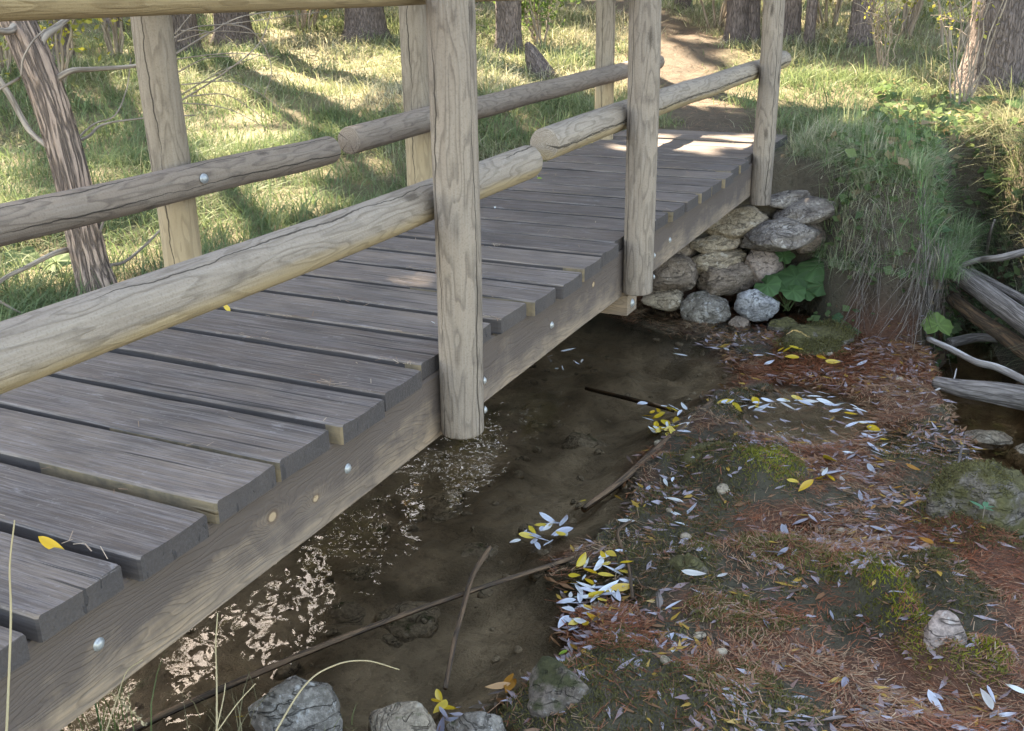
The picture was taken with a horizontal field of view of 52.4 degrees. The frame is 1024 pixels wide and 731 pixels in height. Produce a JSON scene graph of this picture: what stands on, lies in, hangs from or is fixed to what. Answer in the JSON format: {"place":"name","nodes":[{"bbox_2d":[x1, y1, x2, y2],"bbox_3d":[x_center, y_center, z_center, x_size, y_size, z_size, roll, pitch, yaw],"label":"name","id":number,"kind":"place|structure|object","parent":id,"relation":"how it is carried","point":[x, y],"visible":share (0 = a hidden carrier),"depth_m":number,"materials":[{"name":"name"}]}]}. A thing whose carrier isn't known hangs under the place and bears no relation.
{"place":"outdoors","nodes":[
{"label":"outdoors","id":0,"kind":"place"},
{"bbox_2d":[0,0,1023,730],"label":"ground","id":1,"kind":"structure","parent":0,"point":[258,626],"depth_m":4.17,"materials":[{"name":"soil"}]},
{"bbox_2d":[0,35,11,77],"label":"shrub","id":2,"kind":"object","parent":1,"relation":"on","point":[8,54],"visible":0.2,"depth_m":10.07,"materials":[{"name":"brown plant"}]},
{"bbox_2d":[5,520,14,730],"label":"grass stalk","id":3,"kind":"object","parent":1,"relation":"on","point":[9,669],"depth_m":1.59,"materials":[{"name":"beige plant"}]},
{"bbox_2d":[4,246,70,288],"bbox_3d":[-2.084,-0.387,4.490,0.471,0.194,0.360,9,22,24],"label":"butterbur plant","id":4,"kind":"object","parent":1,"relation":"on","point":[25,251],"visible":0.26,"depth_m":4.56,"materials":[{"name":"green plant"}]},
{"bbox_2d":[0,18,117,86],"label":"shrub","id":5,"kind":"object","parent":1,"relation":"on","point":[61,63],"visible":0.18,"depth_m":9.28,"materials":[{"name":"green plant"}]},
{"bbox_2d":[48,19,75,62],"bbox_3d":[-5.207,-10.927,9.609,6.550,16.322,6.570,9,22,24],"label":"pine tree","id":6,"kind":"object","parent":1,"relation":"on","point":[66,38],"visible":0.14,"depth_m":12.08,"materials":[{"name":"brown plant"}]},
{"bbox_2d":[75,17,130,58],"bbox_3d":[-4.694,-4.530,12.116,1.893,1.996,2.026,-1,20,0],"label":"shrub","id":7,"kind":"object","parent":1,"relation":"on","point":[107,39],"visible":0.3,"depth_m":12.25,"materials":[{"name":"brown plant"}]},
{"bbox_2d":[61,654,163,730],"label":"grass tuft","id":8,"kind":"object","parent":1,"relation":"on","point":[113,721],"visible":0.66,"depth_m":2.65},
{"bbox_2d":[106,660,141,730],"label":"grass stalk","id":9,"kind":"object","parent":1,"relation":"on","point":[118,695],"depth_m":1.78,"materials":[{"name":"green plant"}]},
{"bbox_2d":[108,692,146,725],"bbox_3d":[-0.883,0.637,2.000,0.341,0.156,0.043,0,20,3],"label":"grass stalk","id":10,"kind":"object","parent":1,"relation":"on","point":[133,712],"depth_m":2.01,"materials":[{"name":"beige plant"}]},
{"bbox_2d":[0,11,321,313],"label":"willow tree","id":11,"kind":"object","parent":1,"relation":"on","point":[61,139],"visible":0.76,"depth_m":4.19,"materials":[{"name":"brown plant"}]},
{"bbox_2d":[172,14,202,57],"bbox_3d":[-4.123,-11.695,10.163,7.667,17.345,7.324,9,22,24],"label":"pine tree","id":12,"kind":"object","parent":1,"relation":"on","point":[178,20],"visible":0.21,"depth_m":12.67,"materials":[{"name":"brown plant"}]},
{"bbox_2d":[215,613,217,729],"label":"grass stalk","id":13,"kind":"object","parent":1,"relation":"on","point":[216,673],"depth_m":1.80,"materials":[{"name":"green plant"}]},
{"bbox_2d":[165,665,273,730],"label":"grass tuft","id":14,"kind":"object","parent":1,"relation":"on","point":[234,705],"visible":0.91,"depth_m":2.70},
{"bbox_2d":[210,12,258,49],"bbox_3d":[-3.833,-12.184,11.089,7.459,17.342,8.312,9,22,24],"label":"pine tree","id":15,"kind":"object","parent":1,"relation":"on","point":[221,18],"visible":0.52,"depth_m":13.42,"materials":[{"name":"brown plant"}]},
{"bbox_2d":[248,675,342,730],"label":"boulder","id":16,"kind":"object","parent":1,"relation":"on","point":[315,706],"visible":0.95,"depth_m":2.81,"materials":[{"name":"stone"}]},
{"bbox_2d":[266,9,332,32],"bbox_3d":[-2.554,-5.697,13.907,2.784,2.481,3.435,9,22,24],"label":"shrub","id":17,"kind":"object","parent":1,"relation":"on","point":[314,16],"visible":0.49,"depth_m":14.19,"materials":[{"name":"brown plant"}]},
{"bbox_2d":[275,660,398,730],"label":"grass stalk","id":18,"kind":"object","parent":1,"relation":"on","point":[301,689],"depth_m":1.76,"materials":[{"name":"beige plant"}]},
{"bbox_2d":[324,601,365,624],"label":"stone","id":19,"kind":"object","parent":1,"relation":"on","point":[347,613],"visible":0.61,"depth_m":3.59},
{"bbox_2d":[341,7,392,42],"bbox_3d":[-1.751,-12.164,10.889,7.439,17.326,7.725,9,22,24],"label":"pine tree","id":20,"kind":"object","parent":1,"relation":"on","point":[371,19],"visible":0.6,"depth_m":13.23,"materials":[{"name":"brown plant"}]},
{"bbox_2d":[0,0,790,730],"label":"wooden footbridge","id":21,"kind":"object","parent":1,"relation":"on","point":[198,528],"visible":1,"depth_m":2.75,"materials":[{"name":"grey wood"}]},
{"bbox_2d":[38,536,64,549],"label":"willow leaf","id":22,"kind":"object","parent":21,"relation":"on","point":[48,543],"visible":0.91,"depth_m":1.94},
{"bbox_2d":[0,143,722,558],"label":"needle debris","id":23,"kind":"object","parent":21,"relation":"on","point":[330,379],"visible":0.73,"depth_m":3.08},
{"bbox_2d":[368,701,436,730],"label":"boulder","id":24,"kind":"object","parent":1,"relation":"on","point":[408,716],"visible":1,"depth_m":2.82,"materials":[{"name":"stone"}]},
{"bbox_2d":[375,600,440,642],"bbox_3d":[-0.357,0.895,3.601,0.236,0.135,0.245,-1,20,0],"label":"stone","id":25,"kind":"object","parent":1,"relation":"on","point":[421,624],"visible":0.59,"depth_m":3.54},
{"bbox_2d":[409,491,464,521],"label":"stone","id":26,"kind":"object","parent":1,"relation":"on","point":[444,506],"visible":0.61,"depth_m":4.31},
{"bbox_2d":[461,542,498,561],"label":"stone","id":27,"kind":"object","parent":1,"relation":"on","point":[475,549],"visible":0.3,"depth_m":3.94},
{"bbox_2d":[60,338,902,730],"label":"pebbles","id":28,"kind":"object","parent":1,"relation":"on","point":[358,572],"visible":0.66,"depth_m":3.88,"materials":[{"name":"stone"}]},
{"bbox_2d":[493,0,523,54],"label":"pine tree","id":29,"kind":"object","parent":1,"relation":"on","point":[508,20],"visible":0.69,"depth_m":11.86,"materials":[{"name":"brown plant"}]},
{"bbox_2d":[0,0,1023,393],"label":"grass","id":30,"kind":"structure","parent":1,"relation":"on","point":[508,72],"depth_m":8.64,"materials":[{"name":"plant"}]},
{"bbox_2d":[483,0,579,46],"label":"shrub","id":31,"kind":"object","parent":1,"relation":"on","point":[536,26],"visible":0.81,"depth_m":12.29,"materials":[{"name":"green plant"}]},
{"bbox_2d":[525,42,557,79],"bbox_3d":[0.267,-2.872,9.884,0.361,0.377,0.288,9,22,24],"label":"tree stump","id":32,"kind":"object","parent":1,"relation":"on","point":[535,58],"visible":0.65,"depth_m":9.85,"materials":[{"name":"grey wood"}]},
{"bbox_2d":[527,656,588,718],"bbox_3d":[0.151,0.946,2.961,0.220,0.211,0.196,-1,20,0],"label":"boulder","id":33,"kind":"object","parent":1,"relation":"on","point":[556,686],"visible":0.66,"depth_m":2.89,"materials":[{"name":"grey stone"}]},
{"bbox_2d":[562,432,606,448],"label":"stone","id":34,"kind":"object","parent":1,"relation":"on","point":[574,440],"visible":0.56,"depth_m":4.89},
{"bbox_2d":[616,516,638,598],"bbox_3d":[0.404,0.669,3.701,0.085,0.022,0.539,2,20,9],"label":"stick","id":35,"kind":"object","parent":1,"relation":"on","point":[628,564],"visible":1,"depth_m":3.68,"materials":[{"name":"brown wood"}]},
{"bbox_2d":[674,0,692,8],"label":"pine tree","id":36,"kind":"object","parent":1,"relation":"on","point":[687,2],"visible":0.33,"depth_m":15.11,"materials":[{"name":"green plant"}]},
{"bbox_2d":[677,244,696,257],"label":"stone","id":37,"kind":"object","parent":1,"relation":"on","point":[687,250],"visible":0.3,"depth_m":6.49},
{"bbox_2d":[668,552,708,574],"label":"boulder","id":38,"kind":"object","parent":1,"relation":"on","point":[691,563],"visible":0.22,"depth_m":3.51,"materials":[{"name":"stone"}]},
{"bbox_2d":[680,439,715,464],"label":"boulder","id":39,"kind":"object","parent":1,"relation":"on","point":[686,457],"visible":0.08,"depth_m":4.25,"materials":[{"name":"stone"}]},
{"bbox_2d":[569,2,837,163],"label":"pine needles","id":40,"kind":"object","parent":1,"relation":"on","point":[696,77],"visible":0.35,"depth_m":8.64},
{"bbox_2d":[680,290,730,325],"bbox_3d":[1.167,-0.320,6.305,0.296,0.230,0.273,-1,20,0],"label":"stone","id":41,"kind":"object","parent":1,"relation":"on","point":[704,306],"visible":0.92,"depth_m":6.23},
{"bbox_2d":[696,261,753,295],"bbox_3d":[1.330,-0.534,6.392,0.330,0.209,0.306,-8,22,-19],"label":"stone","id":42,"kind":"object","parent":41,"relation":"on","point":[736,278],"visible":0.83,"depth_m":6.30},
{"bbox_2d":[691,248,746,275],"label":"stone","id":43,"kind":"object","parent":42,"relation":"on","point":[716,259],"visible":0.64,"depth_m":6.35,"materials":[{"name":"beige stone"}]},
{"bbox_2d":[689,235,742,252],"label":"stone","id":44,"kind":"object","parent":43,"relation":"on","point":[710,243],"visible":0.81,"depth_m":6.38,"materials":[{"name":"beige stone"}]},
{"bbox_2d":[705,205,770,238],"bbox_3d":[1.393,-0.892,6.495,0.424,0.218,0.347,17,27,39],"label":"stone","id":45,"kind":"object","parent":44,"relation":"on","point":[739,221],"visible":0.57,"depth_m":6.37,"materials":[{"name":"beige stone"}]},
{"bbox_2d":[700,0,726,31],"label":"shrub","id":46,"kind":"object","parent":1,"relation":"on","point":[723,14],"visible":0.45,"depth_m":13.50,"materials":[{"name":"brown plant"}]},
{"bbox_2d":[438,296,1023,730],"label":"pine needles","id":47,"kind":"object","parent":1,"relation":"on","point":[974,726],"visible":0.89,"depth_m":3.45,"materials":[{"name":"plant"}]},
{"bbox_2d":[681,569,705,575],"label":"willow leaf","id":48,"kind":"object","parent":47,"relation":"on","point":[691,572],"visible":1,"depth_m":3.44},
{"bbox_2d":[927,689,943,710],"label":"willow leaf","id":49,"kind":"object","parent":47,"relation":"on","point":[932,697],"visible":1,"depth_m":2.91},
{"bbox_2d":[980,688,993,709],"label":"willow leaf","id":50,"kind":"object","parent":47,"relation":"on","point":[988,700],"visible":1,"depth_m":2.84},
{"bbox_2d":[722,0,749,43],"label":"pine tree","id":51,"kind":"object","parent":1,"relation":"on","point":[737,20],"visible":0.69,"depth_m":12.29,"materials":[{"name":"brown plant"}]},
{"bbox_2d":[450,315,1023,730],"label":"leaf litter","id":52,"kind":"object","parent":1,"relation":"on","point":[684,697],"visible":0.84,"depth_m":3.65,"materials":[{"name":"plant"}]},
{"bbox_2d":[926,336,1023,383],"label":"branch","id":53,"kind":"object","parent":52,"relation":"on","point":[1010,373],"visible":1,"depth_m":5.29,"materials":[{"name":"grey wood"}]},
{"bbox_2d":[969,500,993,518],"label":"seedling","id":54,"kind":"object","parent":52,"relation":"on","point":[985,505],"visible":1,"depth_m":3.68,"materials":[{"name":"green plant"}]},
{"bbox_2d":[728,316,750,331],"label":"stone","id":55,"kind":"object","parent":1,"relation":"on","point":[741,322],"visible":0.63,"depth_m":6.15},
{"bbox_2d":[749,0,760,40],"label":"pine tree","id":56,"kind":"object","parent":1,"relation":"on","point":[754,18],"visible":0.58,"depth_m":12.32,"materials":[{"name":"brown plant"}]},
{"bbox_2d":[734,289,779,321],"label":"stone","id":57,"kind":"object","parent":1,"relation":"on","point":[754,305],"visible":0.98,"depth_m":6.12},
{"bbox_2d":[496,328,1023,730],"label":"moss","id":58,"kind":"object","parent":1,"relation":"on","point":[794,458],"visible":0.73,"depth_m":3.36,"materials":[{"name":"green plant"}]},
{"bbox_2d":[744,249,783,284],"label":"stone","id":59,"kind":"object","parent":1,"relation":"on","point":[761,264],"visible":0.55,"depth_m":6.28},
{"bbox_2d":[739,217,821,251],"bbox_3d":[1.638,-0.782,6.258,0.450,0.211,0.396,-6,21,-15],"label":"stone","id":60,"kind":"object","parent":59,"relation":"on","point":[781,234],"visible":0.91,"depth_m":6.14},
{"bbox_2d":[772,196,835,224],"bbox_3d":[1.790,-0.943,6.366,0.387,0.188,0.474,6,21,18],"label":"stone","id":61,"kind":"object","parent":60,"relation":"on","point":[802,211],"visible":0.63,"depth_m":6.20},
{"bbox_2d":[767,317,797,332],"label":"stone","id":62,"kind":"object","parent":1,"relation":"on","point":[783,324],"visible":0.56,"depth_m":6.06,"materials":[{"name":"green stone"}]},
{"bbox_2d":[768,190,810,208],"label":"stone","id":63,"kind":"object","parent":1,"relation":"on","point":[783,199],"visible":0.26,"depth_m":6.35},
{"bbox_2d":[754,250,825,310],"bbox_3d":[1.776,-0.556,6.259,0.800,0.416,0.367,-9,22,-20],"label":"butterbur plant","id":64,"kind":"object","parent":1,"relation":"on","point":[794,285],"visible":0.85,"depth_m":6.21,"materials":[{"name":"green plant"}]},
{"bbox_2d":[783,0,801,42],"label":"pine tree","id":65,"kind":"object","parent":1,"relation":"on","point":[793,15],"visible":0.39,"depth_m":11.94,"materials":[{"name":"brown plant"}]},
{"bbox_2d":[802,0,817,49],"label":"pine tree","id":66,"kind":"object","parent":1,"relation":"on","point":[810,19],"visible":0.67,"depth_m":11.58,"materials":[{"name":"brown plant"}]},
{"bbox_2d":[796,223,825,253],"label":"stone","id":67,"kind":"object","parent":1,"relation":"on","point":[808,248],"visible":0.35,"depth_m":6.30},
{"bbox_2d":[781,315,857,358],"bbox_3d":[1.726,-0.137,5.860,0.487,0.240,0.511,-1,20,0],"label":"boulder","id":68,"kind":"object","parent":1,"relation":"on","point":[816,338],"visible":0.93,"depth_m":5.80,"materials":[{"name":"stone"}]},
{"bbox_2d":[816,0,850,29],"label":"shrub","id":69,"kind":"object","parent":1,"relation":"on","point":[838,3],"visible":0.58,"depth_m":13.58,"materials":[{"name":"brown plant"}]},
{"bbox_2d":[832,313,866,340],"bbox_3d":[2.013,-0.169,5.935,0.365,0.237,0.142,1,20,4],"label":"butterbur plant","id":70,"kind":"object","parent":1,"relation":"on","point":[837,316],"visible":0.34,"depth_m":5.95,"materials":[{"name":"green plant"}]},
{"bbox_2d":[846,0,874,47],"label":"pine tree","id":71,"kind":"object","parent":1,"relation":"on","point":[857,17],"visible":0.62,"depth_m":11.28,"materials":[{"name":"brown plant"}]},
{"bbox_2d":[853,0,913,74],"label":"shrub","id":72,"kind":"object","parent":1,"relation":"on","point":[878,44],"visible":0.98,"depth_m":9.76,"materials":[{"name":"brown plant"}]},
{"bbox_2d":[775,100,1014,290],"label":"overhanging grass","id":73,"kind":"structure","parent":1,"relation":"on","point":[958,237],"depth_m":6.01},
{"bbox_2d":[780,126,1023,406],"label":"dead thatch","id":74,"kind":"object","parent":1,"relation":"on","point":[917,238],"visible":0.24,"depth_m":6.29,"materials":[{"name":"beige plant"}]},
{"bbox_2d":[825,167,979,374],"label":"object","id":75,"kind":"object","parent":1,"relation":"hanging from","point":[931,295],"visible":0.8,"depth_m":5.82,"materials":[{"name":"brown plant"}]},
{"bbox_2d":[851,159,953,233],"bbox_3d":[2.256,-0.986,6.090,0.484,0.425,0.501,-14,24,-31],"label":"butterbur plant","id":76,"kind":"object","parent":1,"relation":"on","point":[945,227],"visible":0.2,"depth_m":6.09,"materials":[{"name":"green plant"}]},
{"bbox_2d":[807,77,1023,377],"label":"leafy weeds","id":77,"kind":"object","parent":1,"relation":"on","point":[948,117],"visible":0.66,"depth_m":6.57,"materials":[{"name":"green plant"}]},
{"bbox_2d":[884,0,962,41],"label":"shrub","id":78,"kind":"object","parent":1,"relation":"on","point":[914,15],"visible":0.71,"depth_m":11.87,"materials":[{"name":"brown plant"}]},
{"bbox_2d":[921,309,953,345],"bbox_3d":[2.369,-0.212,5.817,0.184,0.166,0.215,9,22,24],"label":"butterbur plant","id":79,"kind":"object","parent":1,"relation":"on","point":[945,324],"visible":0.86,"depth_m":5.78,"materials":[{"name":"green plant"}]},
{"bbox_2d":[906,544,976,580],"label":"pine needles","id":80,"kind":"object","parent":1,"relation":"on","point":[936,549],"visible":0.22,"depth_m":3.45,"materials":[{"name":"plant"}]},
{"bbox_2d":[923,610,966,650],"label":"boulder","id":81,"kind":"object","parent":1,"relation":"on","point":[941,624],"visible":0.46,"depth_m":3.02,"materials":[{"name":"stone"}]},
{"bbox_2d":[938,0,972,56],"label":"shrub","id":82,"kind":"object","parent":1,"relation":"on","point":[966,28],"visible":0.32,"depth_m":11.05,"materials":[{"name":"brown plant"}]},
{"bbox_2d":[930,0,1006,107],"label":"shrub","id":83,"kind":"object","parent":1,"relation":"on","point":[971,85],"visible":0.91,"depth_m":7.94,"materials":[{"name":"brown plant"}]},
{"bbox_2d":[922,458,1023,540],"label":"boulder","id":84,"kind":"object","parent":1,"relation":"on","point":[957,487],"visible":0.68,"depth_m":3.74,"materials":[{"name":"stone"}]},
{"bbox_2d":[932,376,1023,410],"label":"fallen log","id":85,"kind":"object","parent":1,"relation":"on","point":[1008,395],"visible":0.99,"depth_m":4.94,"materials":[{"name":"grey wood"}]},
{"bbox_2d":[933,71,1023,372],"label":"bank sedge","id":86,"kind":"object","parent":1,"relation":"on","point":[993,128],"visible":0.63,"depth_m":6.83,"materials":[{"name":"green plant"}]},
{"bbox_2d":[941,250,1023,335],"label":"fallen log","id":87,"kind":"object","parent":1,"relation":"on","point":[981,290],"visible":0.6,"depth_m":5.59,"materials":[{"name":"grey wood"}]},
{"bbox_2d":[961,248,1023,266],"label":"branch","id":88,"kind":"object","parent":87,"relation":"on","point":[1005,256],"visible":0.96,"depth_m":5.75,"materials":[{"name":"grey wood"}]},
{"bbox_2d":[968,268,1023,304],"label":"fallen log","id":89,"kind":"object","parent":87,"relation":"on","point":[1013,294],"visible":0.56,"depth_m":5.82,"materials":[{"name":"grey wood"}]},
{"bbox_2d":[946,293,1023,360],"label":"fallen log","id":90,"kind":"object","parent":1,"relation":"on","point":[975,316],"visible":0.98,"depth_m":5.65,"materials":[{"name":"brown wood"}]},
{"bbox_2d":[951,0,1023,96],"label":"pine tree","id":91,"kind":"object","parent":1,"relation":"on","point":[1005,51],"visible":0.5,"depth_m":8.59,"materials":[{"name":"brown plant"}]},
{"bbox_2d":[962,429,1014,458],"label":"stone","id":92,"kind":"object","parent":1,"relation":"on","point":[996,444],"visible":0.69,"depth_m":5.10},
{"bbox_2d":[982,219,995,266],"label":"branch","id":93,"kind":"object","parent":1,"relation":"on","point":[988,241],"visible":0.84,"depth_m":6.26,"materials":[{"name":"grey wood"}]},
{"bbox_2d":[977,99,1023,196],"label":"butterbur plant","id":94,"kind":"object","parent":1,"relation":"on","point":[1018,102],"visible":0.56,"depth_m":7.07,"materials":[{"name":"green plant"}]},
{"bbox_2d":[1006,443,1023,471],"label":"stone","id":95,"kind":"object","parent":1,"relation":"on","point":[1015,457],"visible":0.72,"depth_m":4.99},
{"label":"stream water","id":96,"kind":"structure","parent":0,"visible":0},
{"bbox_2d":[125,555,576,730],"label":"stick","id":97,"kind":"object","parent":96,"relation":"on","point":[168,712],"visible":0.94,"depth_m":3.22,"materials":[{"name":"brown wood"}]},
{"bbox_2d":[445,705,457,708],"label":"willow leaf","id":98,"kind":"object","parent":96,"relation":"on","point":[449,707],"visible":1,"depth_m":2.94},
{"bbox_2d":[433,699,447,712],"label":"willow leaf","id":99,"kind":"object","parent":98,"relation":"on","point":[443,704],"visible":1,"depth_m":2.95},
{"bbox_2d":[443,545,492,689],"bbox_3d":[-0.154,0.792,3.373,0.054,0.056,0.744,2,21,9],"label":"stick","id":100,"kind":"object","parent":96,"relation":"on","point":[482,559],"visible":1,"depth_m":3.37,"materials":[{"name":"brown wood"}]},
{"bbox_2d":[446,711,505,730],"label":"boulder","id":101,"kind":"object","parent":96,"relation":"in","point":[477,721],"visible":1,"depth_m":2.77,"materials":[{"name":"stone"}]},
{"bbox_2d":[485,682,510,688],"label":"willow leaf","id":102,"kind":"object","parent":96,"relation":"on","point":[498,685],"visible":1,"depth_m":3.03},
{"bbox_2d":[611,583,633,590],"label":"willow leaf","id":103,"kind":"object","parent":96,"relation":"on","point":[616,587],"visible":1,"depth_m":3.51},
{"bbox_2d":[585,387,674,411],"bbox_3d":[0.578,0.163,5.164,0.030,0.062,0.558,-20,27,-41],"label":"stick","id":104,"kind":"object","parent":96,"relation":"in","point":[636,400],"visible":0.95,"depth_m":5.16,"materials":[{"name":"brown wood"}]},
{"bbox_2d":[581,400,713,512],"bbox_3d":[0.617,0.371,4.513,0.044,0.068,1.182,12,24,32],"label":"stick","id":105,"kind":"object","parent":96,"relation":"on","point":[619,482],"visible":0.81,"depth_m":4.32,"materials":[{"name":"brown wood"}]},
{"bbox_2d":[656,591,662,612],"bbox_3d":[0.473,0.817,3.326,0.036,0.038,0.527,2,20,7],"label":"stick","id":106,"kind":"object","parent":96,"relation":"on","point":[659,602],"visible":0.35,"depth_m":3.41,"materials":[{"name":"grey wood"}]},
{"bbox_2d":[641,289,683,310],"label":"stone","id":107,"kind":"object","parent":96,"relation":"on","point":[668,300],"visible":0.89,"depth_m":6.35,"materials":[{"name":"beige stone"}]},
{"bbox_2d":[652,253,698,291],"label":"stone","id":108,"kind":"object","parent":107,"relation":"on","point":[679,272],"visible":0.77,"depth_m":6.33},
{"bbox_2d":[945,333,997,346],"bbox_3d":[2.628,-0.147,5.961,0.303,0.072,0.104,-3,20,-5],"label":"fallen log","id":109,"kind":"object","parent":96,"relation":"on","point":[960,340],"visible":0.84,"depth_m":5.95,"materials":[{"name":"grey wood"}]},
{"label":"willow leaf","id":110,"kind":"object","parent":96,"relation":"on","visible":0},
{"bbox_2d":[576,552,585,565],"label":"willow leaf","id":111,"kind":"object","parent":110,"relation":"on","point":[581,560],"visible":1,"depth_m":3.65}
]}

